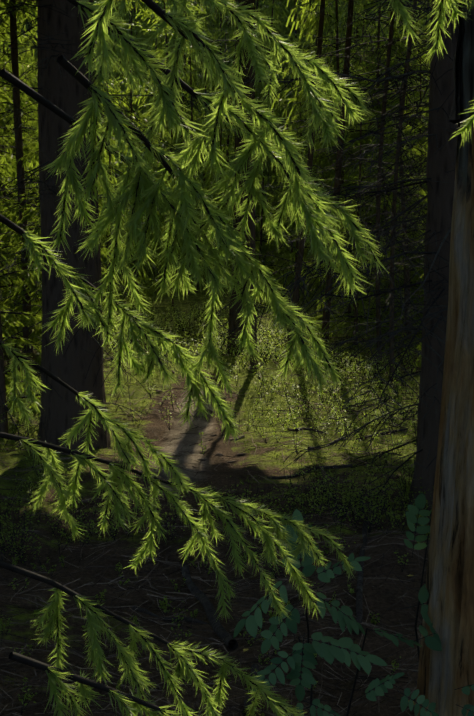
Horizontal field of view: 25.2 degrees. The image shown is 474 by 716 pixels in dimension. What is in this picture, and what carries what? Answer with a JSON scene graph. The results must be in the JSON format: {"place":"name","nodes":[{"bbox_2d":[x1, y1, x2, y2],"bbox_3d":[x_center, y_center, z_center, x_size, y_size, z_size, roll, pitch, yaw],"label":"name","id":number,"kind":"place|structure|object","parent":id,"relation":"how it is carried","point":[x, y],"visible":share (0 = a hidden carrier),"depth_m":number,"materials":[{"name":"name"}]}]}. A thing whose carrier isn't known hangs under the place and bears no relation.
{"place":"outdoors","nodes":[
{"label":"outdoors","id":0,"kind":"place"},
{"bbox_2d":[0,252,430,715],"bbox_3d":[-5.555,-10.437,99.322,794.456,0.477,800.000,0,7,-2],"label":"ground","id":1,"kind":"structure","parent":0,"point":[218,479],"depth_m":6.28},
{"bbox_2d":[0,24,31,183],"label":"tree","id":2,"kind":"object","parent":1,"relation":"on","point":[8,68],"depth_m":25.88,"materials":[{"name":"green plant"}]},
{"bbox_2d":[0,1,36,119],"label":"tree","id":3,"kind":"object","parent":1,"relation":"on","point":[24,49],"depth_m":33.81,"materials":[{"name":"green plant"}]},
{"bbox_2d":[0,20,37,304],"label":"young spruce","id":4,"kind":"object","parent":1,"relation":"on","point":[9,50],"visible":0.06,"depth_m":23.94,"materials":[{"name":"green plant"}]},
{"bbox_2d":[0,36,39,304],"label":"young spruce","id":5,"kind":"object","parent":1,"relation":"on","point":[34,79],"visible":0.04,"depth_m":22.50,"materials":[{"name":"green plant"}]},
{"bbox_2d":[0,0,40,279],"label":"young spruce","id":6,"kind":"object","parent":1,"relation":"on","point":[10,95],"visible":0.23,"depth_m":19.28,"materials":[{"name":"green plant"}]},
{"bbox_2d":[0,15,40,290],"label":"young spruce","id":7,"kind":"object","parent":1,"relation":"on","point":[20,58],"visible":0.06,"depth_m":21.22,"materials":[{"name":"green plant"}]},
{"bbox_2d":[0,301,40,402],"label":"spruce","id":8,"kind":"object","parent":1,"relation":"on","point":[8,334],"visible":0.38,"depth_m":11.29,"materials":[{"name":"green plant"}]},
{"bbox_2d":[0,90,41,349],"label":"tree","id":9,"kind":"object","parent":1,"relation":"on","point":[3,178],"visible":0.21,"depth_m":15.37,"materials":[{"name":"green plant"}]},
{"bbox_2d":[5,0,37,201],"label":"tree","id":10,"kind":"object","parent":1,"relation":"on","point":[27,60],"visible":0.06,"depth_m":27.96,"materials":[{"name":"green plant"}]},
{"bbox_2d":[6,6,37,106],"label":"tree","id":11,"kind":"object","parent":1,"relation":"on","point":[26,37],"depth_m":43.20,"materials":[{"name":"green plant"}]},
{"bbox_2d":[0,244,44,451],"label":"tree","id":12,"kind":"object","parent":1,"relation":"on","point":[3,384],"visible":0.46,"depth_m":9.56,"materials":[{"name":"green plant"}]},
{"bbox_2d":[0,85,114,363],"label":"tree","id":13,"kind":"object","parent":1,"relation":"on","point":[21,290],"visible":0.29,"depth_m":13.83,"materials":[{"name":"green plant"}]},
{"bbox_2d":[0,117,114,275],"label":"tree","id":14,"kind":"object","parent":1,"relation":"on","point":[35,166],"visible":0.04,"depth_m":17.69,"materials":[{"name":"green plant"}]},
{"bbox_2d":[0,2,129,224],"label":"young spruce","id":15,"kind":"object","parent":1,"relation":"on","point":[36,84],"depth_m":25.96,"materials":[{"name":"green plant"}]},
{"bbox_2d":[20,1,126,185],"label":"tree","id":16,"kind":"object","parent":1,"relation":"on","point":[103,90],"depth_m":30.84,"materials":[{"name":"green plant"}]},
{"bbox_2d":[0,0,158,352],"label":"spruce","id":17,"kind":"object","parent":1,"relation":"on","point":[19,145],"visible":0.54,"depth_m":14.19,"materials":[{"name":"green plant"}]},
{"bbox_2d":[34,0,126,165],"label":"tree","id":18,"kind":"object","parent":1,"relation":"on","point":[118,73],"depth_m":43.67,"materials":[{"name":"green plant"}]},
{"bbox_2d":[0,0,161,373],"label":"spruce","id":19,"kind":"object","parent":1,"relation":"on","point":[13,117],"visible":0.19,"depth_m":11.83,"materials":[{"name":"green plant"}]},
{"bbox_2d":[0,0,214,453],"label":"spruce","id":20,"kind":"object","parent":1,"relation":"on","point":[77,365],"visible":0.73,"depth_m":8.96,"materials":[{"name":"brown plant"}]},
{"bbox_2d":[99,210,126,299],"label":"tree","id":21,"kind":"object","parent":1,"relation":"on","point":[105,265],"visible":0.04,"depth_m":25.59,"materials":[{"name":"green plant"}]},
{"bbox_2d":[94,0,145,113],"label":"tree","id":22,"kind":"object","parent":1,"relation":"on","point":[120,43],"visible":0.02,"depth_m":48.44,"materials":[{"name":"green plant"}]},
{"bbox_2d":[94,0,152,264],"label":"tree","id":23,"kind":"object","parent":1,"relation":"on","point":[127,109],"depth_m":38.41,"materials":[{"name":"green plant"}]},
{"bbox_2d":[100,4,147,248],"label":"spruce","id":24,"kind":"object","parent":1,"relation":"on","point":[120,69],"depth_m":53.56,"materials":[{"name":"green plant"}]},
{"bbox_2d":[94,46,158,267],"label":"young spruce","id":25,"kind":"object","parent":1,"relation":"on","point":[116,173],"visible":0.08,"depth_m":27.03,"materials":[{"name":"green plant"}]},
{"bbox_2d":[97,80,165,303],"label":"young spruce","id":26,"kind":"object","parent":1,"relation":"on","point":[140,279],"visible":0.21,"depth_m":24.27,"materials":[{"name":"green plant"}]},
{"bbox_2d":[105,79,166,273],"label":"young spruce","id":27,"kind":"object","parent":1,"relation":"on","point":[119,186],"visible":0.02,"depth_m":35.65,"materials":[{"name":"green plant"}]},
{"bbox_2d":[95,46,180,283],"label":"tree","id":28,"kind":"object","parent":1,"relation":"on","point":[105,242],"visible":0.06,"depth_m":30.91,"materials":[{"name":"green plant"}]},
{"bbox_2d":[102,0,180,265],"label":"spruce","id":29,"kind":"object","parent":1,"relation":"on","point":[134,31],"visible":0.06,"depth_m":45.77,"materials":[{"name":"green plant"}]},
{"bbox_2d":[101,0,185,290],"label":"young spruce","id":30,"kind":"object","parent":1,"relation":"on","point":[144,118],"visible":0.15,"depth_m":29.00,"materials":[{"name":"green plant"}]},
{"bbox_2d":[129,97,161,275],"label":"tree","id":31,"kind":"object","parent":1,"relation":"on","point":[143,111],"depth_m":38.19,"materials":[{"name":"green plant"}]},
{"bbox_2d":[116,0,188,120],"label":"tree","id":32,"kind":"object","parent":1,"relation":"on","point":[134,8],"depth_m":51.52,"materials":[{"name":"green plant"}]},
{"bbox_2d":[120,3,189,259],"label":"tree","id":33,"kind":"object","parent":1,"relation":"on","point":[147,27],"visible":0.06,"depth_m":40.59,"materials":[{"name":"green plant"}]},
{"bbox_2d":[120,2,199,259],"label":"tree","id":34,"kind":"object","parent":1,"relation":"on","point":[142,40],"depth_m":56.58,"materials":[{"name":"green plant"}]},
{"bbox_2d":[136,213,194,305],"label":"young spruce","id":35,"kind":"object","parent":1,"relation":"on","point":[154,287],"visible":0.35,"depth_m":22.48,"materials":[{"name":"green plant"}]},
{"bbox_2d":[132,2,200,168],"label":"young spruce","id":36,"kind":"object","parent":1,"relation":"on","point":[152,84],"visible":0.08,"depth_m":42.86,"materials":[{"name":"green plant"}]},
{"bbox_2d":[111,0,226,290],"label":"young spruce","id":37,"kind":"object","parent":1,"relation":"on","point":[158,52],"visible":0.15,"depth_m":31.65,"materials":[{"name":"green plant"}]},
{"bbox_2d":[128,0,227,272],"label":"tree","id":38,"kind":"object","parent":1,"relation":"on","point":[202,30],"visible":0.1,"depth_m":33.17,"materials":[{"name":"green plant"}]},
{"bbox_2d":[139,0,216,127],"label":"tree","id":39,"kind":"object","parent":1,"relation":"on","point":[208,41],"visible":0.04,"depth_m":49.34,"materials":[{"name":"green plant"}]},
{"bbox_2d":[141,33,224,272],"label":"tree","id":40,"kind":"object","parent":1,"relation":"on","point":[168,172],"visible":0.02,"depth_m":40.13,"materials":[{"name":"green plant"}]},
{"bbox_2d":[140,42,232,294],"bbox_3d":[-1.102,-4.808,27.290,2.950,6.752,2.620,0,7,-2],"label":"young spruce","id":41,"kind":"object","parent":1,"relation":"on","point":[192,116],"visible":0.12,"depth_m":27.10,"materials":[{"name":"green plant"}]},
{"bbox_2d":[142,0,231,271],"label":"tree","id":42,"kind":"object","parent":1,"relation":"on","point":[199,17],"visible":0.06,"depth_m":41.75,"materials":[{"name":"green plant"}]},
{"bbox_2d":[157,40,234,292],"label":"tree","id":43,"kind":"object","parent":1,"relation":"on","point":[224,134],"visible":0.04,"depth_m":31.19,"materials":[{"name":"green plant"}]},
{"bbox_2d":[171,2,233,141],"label":"tree","id":44,"kind":"object","parent":1,"relation":"on","point":[209,26],"visible":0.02,"depth_m":55.65,"materials":[{"name":"green plant"}]},
{"bbox_2d":[0,326,421,519],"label":"clearing grass and cones","id":45,"kind":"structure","parent":1,"relation":"on","point":[200,452],"depth_m":10.38,"materials":[{"name":"green plant"}]},
{"bbox_2d":[166,83,258,295],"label":"tree","id":46,"kind":"object","parent":1,"relation":"on","point":[226,158],"visible":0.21,"depth_m":25.80,"materials":[{"name":"green plant"}]},
{"bbox_2d":[0,333,430,715],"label":"forest floor litter","id":47,"kind":"object","parent":1,"relation":"on","point":[220,631],"visible":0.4,"depth_m":5.40,"materials":[{"name":"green plant"}]},
{"bbox_2d":[0,296,433,715],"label":"bilberry shrubs","id":48,"kind":"object","parent":1,"relation":"on","point":[278,355],"visible":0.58,"depth_m":7.27,"materials":[{"name":"green plant"}]},
{"bbox_2d":[164,0,277,151],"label":"tree","id":49,"kind":"object","parent":1,"relation":"on","point":[216,43],"visible":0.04,"depth_m":43.51,"materials":[{"name":"green plant"}]},
{"bbox_2d":[192,0,256,74],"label":"tree","id":50,"kind":"object","parent":1,"relation":"on","point":[226,23],"depth_m":57.84,"materials":[{"name":"green plant"}]},
{"bbox_2d":[187,34,268,283],"bbox_3d":[-0.242,-6.191,33.713,3.190,7.962,3.326,0,7,-2],"label":"tree","id":51,"kind":"object","parent":1,"relation":"on","point":[230,135],"visible":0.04,"depth_m":33.23,"materials":[{"name":"green plant"}]},
{"bbox_2d":[184,24,272,295],"bbox_3d":[-0.412,-5.486,28.823,2.846,8.006,3.045,0,7,-2],"label":"young spruce","id":52,"kind":"object","parent":1,"relation":"on","point":[225,127],"visible":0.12,"depth_m":28.54,"materials":[{"name":"green plant"}]},
{"bbox_2d":[192,134,266,292],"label":"young spruce","id":53,"kind":"object","parent":1,"relation":"on","point":[225,140],"depth_m":30.02,"materials":[{"name":"green plant"}]},
{"bbox_2d":[186,0,292,109],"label":"tree","id":54,"kind":"object","parent":1,"relation":"on","point":[284,26],"visible":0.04,"depth_m":52.25,"materials":[{"name":"green plant"}]},
{"bbox_2d":[186,0,293,354],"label":"spruce","id":55,"kind":"object","parent":1,"relation":"on","point":[233,317],"visible":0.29,"depth_m":14.94,"materials":[{"name":"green plant"}]},
{"bbox_2d":[198,0,295,368],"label":"tree","id":56,"kind":"object","parent":1,"relation":"on","point":[251,222],"visible":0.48,"depth_m":12.64,"materials":[{"name":"brown plant"}]},
{"bbox_2d":[209,0,284,220],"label":"tree","id":57,"kind":"object","parent":1,"relation":"on","point":[236,57],"visible":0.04,"depth_m":40.91,"materials":[{"name":"green plant"}]},
{"bbox_2d":[193,0,306,211],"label":"tree","id":58,"kind":"object","parent":1,"relation":"on","point":[220,35],"visible":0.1,"depth_m":36.82,"materials":[{"name":"green plant"}]},
{"bbox_2d":[222,76,278,242],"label":"tree","id":59,"kind":"object","parent":1,"relation":"on","point":[256,153],"depth_m":39.40,"materials":[{"name":"green plant"}]},
{"bbox_2d":[215,150,300,299],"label":"young spruce","id":60,"kind":"object","parent":1,"relation":"on","point":[262,217],"visible":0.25,"depth_m":23.66,"materials":[{"name":"green plant"}]},
{"bbox_2d":[215,0,307,254],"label":"tree","id":61,"kind":"object","parent":1,"relation":"on","point":[259,87],"visible":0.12,"depth_m":36.21,"materials":[{"name":"green plant"}]},
{"bbox_2d":[227,0,296,267],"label":"tree","id":62,"kind":"object","parent":1,"relation":"on","point":[277,58],"visible":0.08,"depth_m":41.87,"materials":[{"name":"green plant"}]},
{"bbox_2d":[219,17,312,274],"bbox_3d":[1.371,-6.888,35.610,4.196,9.082,3.678,0,7,-2],"label":"young spruce","id":63,"kind":"object","parent":1,"relation":"on","point":[256,97],"visible":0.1,"depth_m":35.92,"materials":[{"name":"green plant"}]},
{"bbox_2d":[255,0,293,95],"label":"tree","id":64,"kind":"object","parent":1,"relation":"on","point":[276,17],"depth_m":63.73,"materials":[{"name":"green plant"}]},
{"bbox_2d":[255,82,297,270],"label":"tree","id":65,"kind":"object","parent":1,"relation":"on","point":[271,161],"visible":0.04,"depth_m":40.09,"materials":[{"name":"green plant"}]},
{"bbox_2d":[262,0,291,262],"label":"tree","id":66,"kind":"object","parent":1,"relation":"on","point":[286,38],"depth_m":54.59,"materials":[{"name":"green plant"}]},
{"bbox_2d":[258,0,307,250],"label":"spruce","id":67,"kind":"object","parent":1,"relation":"on","point":[295,15],"visible":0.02,"depth_m":56.81,"materials":[{"name":"green plant"}]},
{"bbox_2d":[256,106,324,268],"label":"young spruce","id":68,"kind":"object","parent":1,"relation":"on","point":[276,201],"visible":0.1,"depth_m":29.82,"materials":[{"name":"green plant"}]},
{"bbox_2d":[258,98,341,301],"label":"young spruce","id":69,"kind":"object","parent":1,"relation":"on","point":[283,254],"visible":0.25,"depth_m":25.37,"materials":[{"name":"green plant"}]},
{"bbox_2d":[274,210,325,304],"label":"young spruce","id":70,"kind":"object","parent":1,"relation":"on","point":[307,248],"visible":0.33,"depth_m":22.74,"materials":[{"name":"green plant"}]},
{"bbox_2d":[276,0,323,115],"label":"tree","id":71,"kind":"object","parent":1,"relation":"on","point":[289,5],"visible":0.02,"depth_m":61.10,"materials":[{"name":"green plant"}]},
{"bbox_2d":[283,79,319,215],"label":"tree","id":72,"kind":"object","parent":1,"relation":"on","point":[299,124],"visible":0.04,"depth_m":37.25,"materials":[{"name":"green plant"}]},
{"bbox_2d":[255,0,364,286],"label":"young spruce","id":73,"kind":"object","parent":1,"relation":"on","point":[283,103],"visible":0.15,"depth_m":31.81,"materials":[{"name":"green plant"}]},
{"bbox_2d":[257,0,370,259],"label":"young spruce","id":74,"kind":"object","parent":1,"relation":"on","point":[342,21],"visible":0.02,"depth_m":41.72,"materials":[{"name":"green plant"}]},
{"bbox_2d":[278,131,349,294],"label":"young spruce","id":75,"kind":"object","parent":1,"relation":"on","point":[287,222],"visible":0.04,"depth_m":27.36,"materials":[{"name":"green plant"}]},
{"bbox_2d":[272,0,356,271],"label":"tree","id":76,"kind":"object","parent":1,"relation":"on","point":[324,34],"depth_m":40.41,"materials":[{"name":"green plant"}]},
{"bbox_2d":[274,23,362,257],"bbox_3d":[2.954,-6.294,33.370,3.246,8.410,3.194,-6,9,-39],"label":"young spruce","id":77,"kind":"object","parent":1,"relation":"on","point":[324,154],"visible":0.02,"depth_m":33.42,"materials":[{"name":"green plant"}]},
{"bbox_2d":[185,0,458,525],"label":"spruce","id":78,"kind":"object","parent":1,"relation":"on","point":[440,166],"visible":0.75,"depth_m":6.48,"materials":[{"name":"brown plant"}]},
{"bbox_2d":[263,0,392,355],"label":"tree","id":79,"kind":"object","parent":1,"relation":"on","point":[309,164],"visible":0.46,"depth_m":14.87,"materials":[{"name":"brown plant"}]},
{"bbox_2d":[255,0,410,344],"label":"spruce","id":80,"kind":"object","parent":1,"relation":"on","point":[338,169],"visible":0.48,"depth_m":15.96,"materials":[{"name":"green plant"}]},
{"bbox_2d":[283,1,394,281],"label":"young spruce","id":81,"kind":"object","parent":1,"relation":"on","point":[332,42],"visible":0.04,"depth_m":34.04,"materials":[{"name":"green plant"}]},
{"bbox_2d":[270,0,413,294],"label":"young spruce","id":82,"kind":"object","parent":1,"relation":"on","point":[315,21],"visible":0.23,"depth_m":23.57,"materials":[{"name":"green plant"}]},
{"bbox_2d":[291,0,393,96],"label":"tree","id":83,"kind":"object","parent":1,"relation":"on","point":[343,29],"visible":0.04,"depth_m":49.67,"materials":[{"name":"green plant"}]},
{"bbox_2d":[299,108,399,322],"bbox_3d":[2.118,-2.523,18.964,1.953,4.005,1.850,4,8,27],"label":"young spruce","id":84,"kind":"object","parent":1,"relation":"on","point":[365,179],"visible":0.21,"depth_m":18.85,"materials":[{"name":"green plant"}]},
{"bbox_2d":[270,7,429,374],"bbox_3d":[1.843,-4.673,13.391,2.851,10.002,2.654,0,7,-2],"label":"spruce","id":85,"kind":"object","parent":1,"relation":"on","point":[378,214],"visible":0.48,"depth_m":13.62,"materials":[{"name":"green plant"}]},
{"bbox_2d":[315,0,384,211],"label":"tree","id":86,"kind":"object","parent":1,"relation":"on","point":[354,35],"visible":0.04,"depth_m":30.52,"materials":[{"name":"green plant"}]},
{"bbox_2d":[233,493,473,715],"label":"rowan sapling","id":87,"kind":"object","parent":1,"relation":"on","point":[322,649],"visible":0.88,"depth_m":3.29,"materials":[{"name":"green plant"}]},
{"bbox_2d":[310,223,398,345],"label":"young spruce","id":88,"kind":"object","parent":1,"relation":"on","point":[340,312],"visible":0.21,"depth_m":16.37,"materials":[{"name":"green plant"}]},
{"bbox_2d":[294,0,416,286],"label":"young spruce","id":89,"kind":"object","parent":1,"relation":"on","point":[341,29],"visible":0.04,"depth_m":32.20,"materials":[{"name":"green plant"}]},
{"bbox_2d":[314,256,406,344],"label":"tree","id":90,"kind":"object","parent":1,"relation":"on","point":[355,319],"visible":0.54,"depth_m":15.86,"materials":[{"name":"green plant"}]},
{"bbox_2d":[335,0,385,85],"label":"tree","id":91,"kind":"object","parent":1,"relation":"on","point":[354,17],"visible":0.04,"depth_m":44.21,"materials":[{"name":"green plant"}]},
{"bbox_2d":[292,1,430,380],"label":"spruce","id":92,"kind":"object","parent":1,"relation":"on","point":[391,306],"visible":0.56,"depth_m":12.85,"materials":[{"name":"green plant"}]},
{"bbox_2d":[307,0,427,305],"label":"young spruce","id":93,"kind":"object","parent":1,"relation":"on","point":[355,135],"visible":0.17,"depth_m":22.70,"materials":[{"name":"green plant"}]},
{"bbox_2d":[325,0,425,289],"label":"young spruce","id":94,"kind":"object","parent":1,"relation":"on","point":[386,30],"visible":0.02,"depth_m":26.71,"materials":[{"name":"green plant"}]},
{"bbox_2d":[336,0,430,381],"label":"spruce","id":95,"kind":"object","parent":1,"relation":"on","point":[421,175],"visible":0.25,"depth_m":12.52,"materials":[{"name":"green plant"}]},
{"bbox_2d":[341,88,427,341],"bbox_3d":[2.608,-2.144,16.535,1.981,4.011,2.132,3,8,22],"label":"tree","id":96,"kind":"object","parent":1,"relation":"on","point":[414,150],"visible":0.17,"depth_m":16.48,"materials":[{"name":"green plant"}]},
{"bbox_2d":[340,0,430,281],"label":"tree","id":97,"kind":"object","parent":1,"relation":"on","point":[419,6],"visible":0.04,"depth_m":30.61,"materials":[{"name":"green plant"}]},
{"bbox_2d":[360,49,429,314],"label":"tree","id":98,"kind":"object","parent":1,"relation":"on","point":[412,100],"visible":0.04,"depth_m":19.96,"materials":[{"name":"green plant"}]},
{"bbox_2d":[361,0,430,290],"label":"tree","id":99,"kind":"object","parent":1,"relation":"on","point":[408,110],"visible":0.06,"depth_m":28.15,"materials":[{"name":"green plant"}]},
{"bbox_2d":[365,100,428,318],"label":"young spruce","id":100,"kind":"object","parent":1,"relation":"on","point":[421,140],"visible":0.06,"depth_m":18.58,"materials":[{"name":"green plant"}]},
{"bbox_2d":[378,2,429,96],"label":"tree","id":101,"kind":"object","parent":1,"relation":"on","point":[424,17],"visible":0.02,"depth_m":42.83,"materials":[{"name":"green plant"}]},
{"bbox_2d":[389,107,427,290],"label":"young spruce","id":102,"kind":"object","parent":1,"relation":"on","point":[421,213],"visible":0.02,"depth_m":19.14,"materials":[{"name":"green plant"}]},
{"bbox_2d":[401,275,423,371],"bbox_3d":[3.124,-1.175,13.413,1.661,3.003,1.817,7,10,43],"label":"foliage","id":103,"kind":"object","parent":1,"relation":"on","point":[419,346],"visible":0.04,"depth_m":13.45,"materials":[{"name":"green plant"}]},
{"bbox_2d":[403,15,430,134],"bbox_3d":[7.182,-9.194,37.800,4.742,13.838,5.392,5,9,38],"label":"foliage","id":104,"kind":"object","parent":1,"relation":"on","point":[423,48],"visible":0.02,"depth_m":37.19,"materials":[{"name":"green plant"}]},
{"bbox_2d":[409,53,430,78],"bbox_3d":[7.092,-12.973,19.477,7.346,25.002,6.807,0,7,-2],"label":"foliage","id":105,"kind":"object","parent":1,"relation":"on","point":[413,63],"visible":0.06,"depth_m":20.56,"materials":[{"name":"green plant"}]},
{"bbox_2d":[414,0,473,715],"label":"dead trunk","id":106,"kind":"object","parent":1,"relation":"on","point":[446,671],"visible":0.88,"depth_m":3.19,"materials":[{"name":"brown wood"}]},
{"bbox_2d":[33,0,405,139],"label":"foliage","id":107,"kind":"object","parent":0,"point":[277,31],"depth_m":65.50,"materials":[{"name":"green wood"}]},
{"bbox_2d":[0,0,473,715],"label":"conifer branches","id":108,"kind":"object","parent":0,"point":[316,204],"visible":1,"depth_m":1.14,"materials":[{"name":"green plant"}]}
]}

